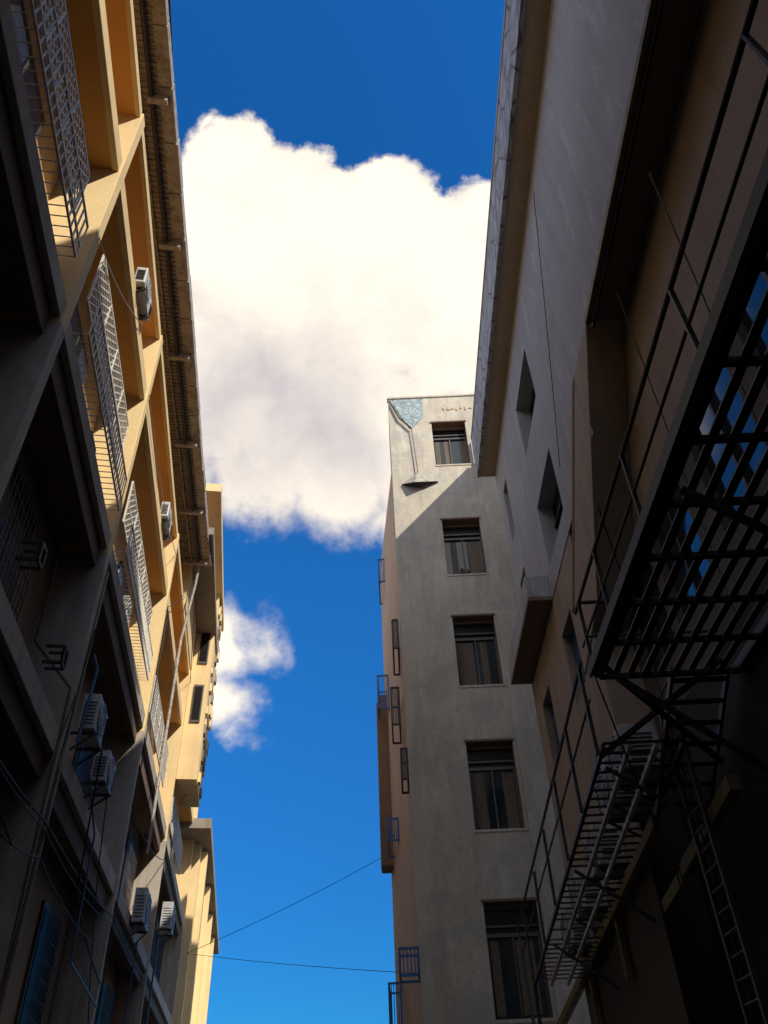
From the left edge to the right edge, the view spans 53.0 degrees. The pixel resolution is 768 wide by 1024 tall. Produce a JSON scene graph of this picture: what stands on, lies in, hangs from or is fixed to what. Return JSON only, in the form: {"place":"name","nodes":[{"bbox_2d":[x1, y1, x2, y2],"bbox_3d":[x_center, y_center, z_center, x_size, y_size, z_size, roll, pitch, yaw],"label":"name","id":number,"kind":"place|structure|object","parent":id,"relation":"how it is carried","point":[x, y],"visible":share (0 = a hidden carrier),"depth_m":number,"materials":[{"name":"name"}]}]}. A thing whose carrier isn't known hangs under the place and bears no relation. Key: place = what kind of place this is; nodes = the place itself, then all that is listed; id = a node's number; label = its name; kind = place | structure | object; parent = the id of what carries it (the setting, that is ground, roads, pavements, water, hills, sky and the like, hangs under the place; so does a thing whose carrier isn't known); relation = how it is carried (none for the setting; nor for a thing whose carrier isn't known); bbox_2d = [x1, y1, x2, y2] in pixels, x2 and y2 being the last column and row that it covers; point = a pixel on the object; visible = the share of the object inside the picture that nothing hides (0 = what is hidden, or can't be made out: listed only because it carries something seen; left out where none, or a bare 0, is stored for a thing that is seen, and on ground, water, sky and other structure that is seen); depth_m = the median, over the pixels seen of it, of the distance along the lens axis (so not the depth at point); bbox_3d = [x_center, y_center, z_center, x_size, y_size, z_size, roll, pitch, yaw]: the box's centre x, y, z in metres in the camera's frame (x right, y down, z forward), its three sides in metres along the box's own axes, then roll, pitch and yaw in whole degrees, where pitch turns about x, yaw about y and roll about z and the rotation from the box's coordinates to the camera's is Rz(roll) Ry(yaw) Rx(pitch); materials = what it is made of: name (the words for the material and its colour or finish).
{"place":"outdoors","nodes":[
{"label":"outdoors","id":0,"kind":"place"},
{"bbox_2d":[172,818,218,1023],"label":"apartment building","id":1,"kind":"structure","parent":0,"point":[194,972],"depth_m":35.30,"materials":[{"name":"beige paint"}]},
{"bbox_2d":[170,0,504,1023],"label":"sky","id":2,"kind":"structure","parent":0,"point":[337,155],"materials":[{"name":"blue"}]},
{"bbox_2d":[380,408,511,1023],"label":"side walls","id":3,"kind":"structure","parent":0,"point":[405,923],"depth_m":23.50,"materials":[{"name":"beige paint"}]},
{"bbox_2d":[186,953,406,972],"bbox_3d":[-2.821,12.211,20.905,0.014,2.324,11.458,26,-48,-29],"label":"overhead cable","id":4,"kind":"object","parent":3,"relation":"attached to","point":[300,965],"visible":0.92,"depth_m":20.06,"materials":[{"name":"rubber"}]},
{"bbox_2d":[376,695,393,873],"bbox_3d":[0.115,9.350,27.028,0.608,6.080,0.800,-3,-40,0],"label":"projecting bay","id":5,"kind":"object","parent":3,"relation":"attached to","point":[385,813],"visible":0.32,"depth_m":26.46,"materials":[{"name":"beige paint"}]},
{"bbox_2d":[188,858,379,952],"bbox_3d":[-3.258,12.807,25.037,6.677,2.187,0.018,-12,-41,11],"label":"overhead cable","id":6,"kind":"object","parent":5,"relation":"attached to","point":[286,907],"visible":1,"depth_m":24.98,"materials":[{"name":"rubber"}]},
{"bbox_2d":[377,559,419,1023],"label":"flank window cages","id":7,"kind":"object","parent":3,"relation":"attached to","point":[396,645],"visible":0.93,"depth_m":22.09,"materials":[{"name":"blue paint"}]},
{"bbox_2d":[531,0,738,1021],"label":"building","id":8,"kind":"structure","parent":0,"point":[623,317],"depth_m":10.82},
{"label":"ground","id":9,"kind":"structure","parent":0,"visible":0},
{"bbox_2d":[0,0,173,1023],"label":"back wall","id":10,"kind":"structure","parent":9,"relation":"on","point":[42,889],"depth_m":12.61,"materials":[{"name":"beige paint"}]},
{"bbox_2d":[15,540,68,670],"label":"flag brackets","id":11,"kind":"object","parent":10,"relation":"attached to","point":[39,553],"visible":1,"depth_m":8.80,"materials":[{"name":"black metal"}]},
{"bbox_2d":[0,0,173,1023],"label":"windows","id":12,"kind":"structure","parent":10,"relation":"attached to","point":[18,523],"depth_m":12.82,"materials":[{"name":"glass"}]},
{"bbox_2d":[0,0,193,1023],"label":"balcony slabs","id":13,"kind":"structure","parent":10,"relation":"attached to","point":[103,41],"depth_m":12.77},
{"bbox_2d":[10,4,151,743],"bbox_3d":[-5.170,0.646,14.312,0.290,0.870,17.574,4,-41,-8],"label":"balcony storage","id":14,"kind":"object","parent":13,"relation":"on","point":[20,33],"visible":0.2,"depth_m":8.20,"materials":[{"name":"fabric"}]},
{"bbox_2d":[69,694,107,766],"bbox_3d":[-4.639,3.449,12.073,0.406,0.881,0.883,4,-41,-8],"label":"air conditioner","id":15,"kind":"object","parent":13,"relation":"attached to","point":[92,735],"visible":0.99,"depth_m":11.94,"materials":[{"name":"white plastic"}]},
{"bbox_2d":[0,74,179,1023],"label":"downstand beams","id":16,"kind":"structure","parent":13,"relation":"attached to","point":[18,726],"depth_m":10.59,"materials":[{"name":"beige paint"}]},
{"bbox_2d":[11,0,182,874],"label":"balcony railings","id":17,"kind":"object","parent":13,"relation":"on","point":[138,577],"visible":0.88,"depth_m":11.25,"materials":[{"name":"white metal"}]},
{"bbox_2d":[82,750,115,809],"bbox_3d":[-4.859,4.584,13.103,0.406,0.795,0.767,4,-41,-8],"label":"air conditioner","id":18,"kind":"object","parent":13,"relation":"attached to","point":[106,776],"visible":0.97,"depth_m":12.98,"materials":[{"name":"white plastic"}]},
{"bbox_2d":[125,887,151,948],"bbox_3d":[-6.000,9.958,18.814,0.435,1.142,1.231,4,-41,-8],"label":"air conditioner","id":19,"kind":"object","parent":13,"relation":"attached to","point":[141,914],"visible":1,"depth_m":18.58,"materials":[{"name":"white plastic"}]},
{"bbox_2d":[135,267,151,320],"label":"air conditioner","id":20,"kind":"object","parent":13,"relation":"attached to","point":[143,291],"visible":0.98,"depth_m":14.20,"materials":[{"name":"white plastic"}]},
{"bbox_2d":[156,902,175,948],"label":"air conditioner","id":21,"kind":"object","parent":13,"relation":"attached to","point":[167,920],"visible":1,"depth_m":24.40,"materials":[{"name":"white plastic"}]},
{"bbox_2d":[160,502,171,539],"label":"air conditioner","id":22,"kind":"object","parent":13,"relation":"attached to","point":[166,518],"visible":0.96,"depth_m":19.14,"materials":[{"name":"white plastic"}]},
{"bbox_2d":[0,113,197,1023],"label":"vertical pilasters","id":23,"kind":"object","parent":10,"relation":"attached to","point":[27,358],"visible":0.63,"depth_m":12.61,"materials":[{"name":"beige paint"}]},
{"bbox_2d":[0,542,71,999],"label":"wall cable","id":24,"kind":"object","parent":23,"relation":"attached to","point":[45,793],"depth_m":10.37,"materials":[{"name":"black rubber"}]},
{"bbox_2d":[0,694,76,845],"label":"wall cable","id":25,"kind":"object","parent":23,"relation":"attached to","point":[20,828],"depth_m":9.47,"materials":[{"name":"rubber"}]},
{"bbox_2d":[0,628,95,1002],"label":"wall cable","id":26,"kind":"object","parent":23,"relation":"attached to","point":[45,816],"depth_m":10.22,"materials":[{"name":"rubber"}]},
{"bbox_2d":[0,832,107,950],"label":"wall cable","id":27,"kind":"object","parent":23,"relation":"attached to","point":[18,849],"depth_m":10.51,"materials":[{"name":"rubber"}]},
{"bbox_2d":[0,572,108,1020],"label":"wall cable","id":28,"kind":"object","parent":23,"relation":"attached to","point":[34,875],"depth_m":10.25,"materials":[{"name":"black rubber"}]},
{"bbox_2d":[0,760,147,983],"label":"wall cable","id":29,"kind":"object","parent":23,"relation":"attached to","point":[41,818],"depth_m":10.86,"materials":[{"name":"rubber"}]},
{"bbox_2d":[0,767,148,977],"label":"wall cable","id":30,"kind":"object","parent":23,"relation":"attached to","point":[21,802],"depth_m":10.73,"materials":[{"name":"rubber"}]},
{"bbox_2d":[76,719,108,984],"bbox_3d":[-5.064,6.236,13.648,0.204,2.778,5.820,6,-41,-10],"label":"wall cable","id":31,"kind":"object","parent":23,"relation":"attached to","point":[85,849],"depth_m":12.30,"materials":[{"name":"rubber"}]},
{"bbox_2d":[88,794,107,1023],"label":"wall cable","id":32,"kind":"object","parent":23,"relation":"attached to","point":[95,906],"depth_m":13.75,"materials":[{"name":"rubber"}]},
{"bbox_2d":[98,237,141,324],"bbox_3d":[-4.286,-3.699,12.658,0.018,2.045,2.968,4,-41,-8],"label":"wall cable","id":33,"kind":"object","parent":23,"relation":"attached to","point":[115,281],"depth_m":11.98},
{"bbox_2d":[95,619,166,1023],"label":"wall cable","id":34,"kind":"object","parent":23,"relation":"attached to","point":[129,832],"depth_m":16.84,"materials":[{"name":"rubber"}]},
{"bbox_2d":[132,803,164,859],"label":"wall cable","id":35,"kind":"object","parent":23,"relation":"attached to","point":[143,835],"depth_m":19.11,"materials":[{"name":"rubber"}]},
{"bbox_2d":[149,394,175,553],"bbox_3d":[-5.328,-0.591,18.713,0.020,1.180,6.963,4,-41,-8],"label":"wall cable","id":36,"kind":"object","parent":23,"relation":"attached to","point":[157,461],"depth_m":17.21,"materials":[{"name":"black rubber"}]},
{"bbox_2d":[168,578,195,683],"bbox_3d":[-6.330,3.839,24.757,0.223,3.498,8.128,4,-41,-8],"label":"wall cable","id":37,"kind":"object","parent":23,"relation":"attached to","point":[193,621],"depth_m":25.98,"materials":[{"name":"rubber"}]},
{"bbox_2d":[133,0,203,564],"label":"corrugated eave soffit","id":38,"kind":"structure","parent":10,"relation":"on","point":[181,518],"depth_m":18.02,"materials":[{"name":"metal"}]},
{"bbox_2d":[168,0,174,82],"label":"pitched roof","id":39,"kind":"structure","parent":10,"relation":"on","point":[170,28],"depth_m":14.01,"materials":[{"name":"tile"}]},
{"bbox_2d":[139,0,211,854],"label":"roof gutter and pipe","id":40,"kind":"object","parent":10,"relation":"attached to","point":[165,99],"visible":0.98,"depth_m":17.55,"materials":[{"name":"brown metal"}]},
{"bbox_2d":[69,654,158,1023],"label":"cables","id":41,"kind":"object","parent":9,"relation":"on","point":[90,790],"visible":0.95,"depth_m":12.66,"materials":[{"name":"plastic"}]},
{"bbox_2d":[176,483,223,806],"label":"stair tower building","id":42,"kind":"structure","parent":9,"relation":"on","point":[207,615],"depth_m":27.52,"materials":[{"name":"paint"}]},
{"bbox_2d":[189,599,221,798],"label":"windows and flaking render","id":43,"kind":"structure","parent":42,"relation":"in","point":[197,699],"depth_m":28.69,"materials":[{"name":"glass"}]},
{"bbox_2d":[388,396,557,1023],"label":"front wall","id":44,"kind":"structure","parent":9,"relation":"on","point":[462,868],"depth_m":20.01,"materials":[{"name":"white paint"}]},
{"bbox_2d":[388,399,471,487],"bbox_3d":[1.737,-2.589,26.934,3.033,4.466,0.304,-3,-40,0],"label":"goblet relief","id":45,"kind":"object","parent":44,"relation":"attached to","point":[410,411],"visible":1,"depth_m":27.89,"materials":[{"name":"white tile"}]},
{"bbox_2d":[432,427,550,1019],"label":"windows","id":46,"kind":"structure","parent":44,"relation":"attached to","point":[494,792],"depth_m":19.44,"materials":[{"name":"black glass"}]},
{"bbox_2d":[387,393,590,1023],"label":"coping and pilaster","id":47,"kind":"object","parent":9,"relation":"on","point":[534,775],"visible":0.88,"depth_m":19.69,"materials":[{"name":"white paint"}]},
{"bbox_2d":[532,0,767,1023],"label":"walls","id":48,"kind":"structure","parent":9,"relation":"on","point":[668,984],"depth_m":9.33,"materials":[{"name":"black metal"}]},
{"bbox_2d":[530,382,562,528],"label":"window panes","id":49,"kind":"object","parent":48,"relation":"attached to","point":[557,507],"visible":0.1,"depth_m":15.66,"materials":[{"name":"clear glass"}]},
{"bbox_2d":[495,0,647,682],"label":"grey wall","id":50,"kind":"structure","parent":48,"relation":"attached to","point":[591,50],"depth_m":13.35,"materials":[{"name":"grey paint"}]},
{"bbox_2d":[471,0,550,477],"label":"eave and fascia","id":51,"kind":"object","parent":50,"relation":"on","point":[525,29],"visible":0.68,"depth_m":16.03,"materials":[{"name":"grey concrete"}]},
{"bbox_2d":[508,576,551,684],"bbox_3d":[3.085,2.621,16.521,0.458,0.576,3.456,-3,-40,0],"label":"balcony box","id":52,"kind":"object","parent":50,"relation":"attached to","point":[533,609],"visible":1,"depth_m":15.95,"materials":[{"name":"white paint"}]},
{"bbox_2d":[533,194,559,466],"bbox_3d":[2.985,-3.432,14.150,0.015,4.807,2.573,-3,-40,0],"label":"overhead cable","id":53,"kind":"object","parent":50,"relation":"attached to","point":[547,332],"visible":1,"depth_m":14.08,"materials":[{"name":"rubber"}]},
{"bbox_2d":[559,909,597,963],"bbox_3d":[3.390,7.371,13.240,0.544,0.877,0.813,-3,-40,0],"label":"air conditioner","id":54,"kind":"object","parent":48,"relation":"attached to","point":[574,933],"visible":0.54,"depth_m":13.03,"materials":[{"name":"white plastic"}]},
{"bbox_2d":[569,869,607,932],"bbox_3d":[3.340,6.268,12.288,0.544,0.877,0.813,-3,-40,0],"label":"air conditioner","id":55,"kind":"object","parent":48,"relation":"attached to","point":[582,871],"visible":0.42,"depth_m":12.11,"materials":[{"name":"white plastic"}]},
{"bbox_2d":[572,318,634,674],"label":"wall pier","id":56,"kind":"structure","parent":48,"relation":"attached to","point":[599,398],"depth_m":11.73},
{"bbox_2d":[583,823,626,892],"bbox_3d":[3.287,5.086,11.194,0.544,0.877,0.813,-3,-40,0],"label":"air conditioner","id":57,"kind":"object","parent":48,"relation":"attached to","point":[598,871],"visible":0.41,"depth_m":11.05,"materials":[{"name":"black plastic"}]},
{"bbox_2d":[594,757,653,837],"bbox_3d":[3.198,3.808,10.183,0.608,0.877,0.813,-3,-40,0],"label":"air conditioner","id":58,"kind":"object","parent":48,"relation":"attached to","point":[608,794],"visible":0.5,"depth_m":10.09,"materials":[{"name":"white plastic"}]},
{"bbox_2d":[607,723,674,802],"bbox_3d":[3.101,3.067,9.283,0.608,0.782,0.717,-3,-40,0],"label":"air conditioner","id":59,"kind":"object","parent":48,"relation":"attached to","point":[647,731],"visible":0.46,"depth_m":9.17,"materials":[{"name":"black plastic"}]},
{"bbox_2d":[516,0,767,1023],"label":"fire escape","id":60,"kind":"object","parent":48,"relation":"attached to","point":[744,268],"visible":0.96,"depth_m":7.18,"materials":[{"name":"black paint"}]},
{"bbox_2d":[595,679,721,1023],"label":"overhead cable","id":61,"kind":"object","parent":60,"relation":"attached to","point":[700,953],"visible":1,"depth_m":8.04,"materials":[{"name":"rubber"}]},
{"bbox_2d":[584,0,701,328],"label":"recess soffit","id":62,"kind":"structure","parent":48,"relation":"attached to","point":[667,36],"depth_m":9.68,"materials":[{"name":"concrete"}]},
{"bbox_2d":[556,775,742,1023],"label":"ochre canopy frame","id":63,"kind":"object","parent":48,"relation":"attached to","point":[728,793],"visible":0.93,"depth_m":9.80,"materials":[{"name":"metal"}]},
{"bbox_2d":[616,292,740,628],"bbox_3d":[2.945,-0.402,7.583,0.012,1.930,3.226,-21,-44,20],"label":"overhead cable","id":64,"kind":"object","parent":48,"relation":"attached to","point":[665,423],"visible":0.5,"depth_m":7.35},
{"bbox_2d":[649,172,767,446],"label":"overhead cable","id":65,"kind":"object","parent":48,"relation":"attached to","point":[693,274],"visible":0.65,"depth_m":6.57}
]}

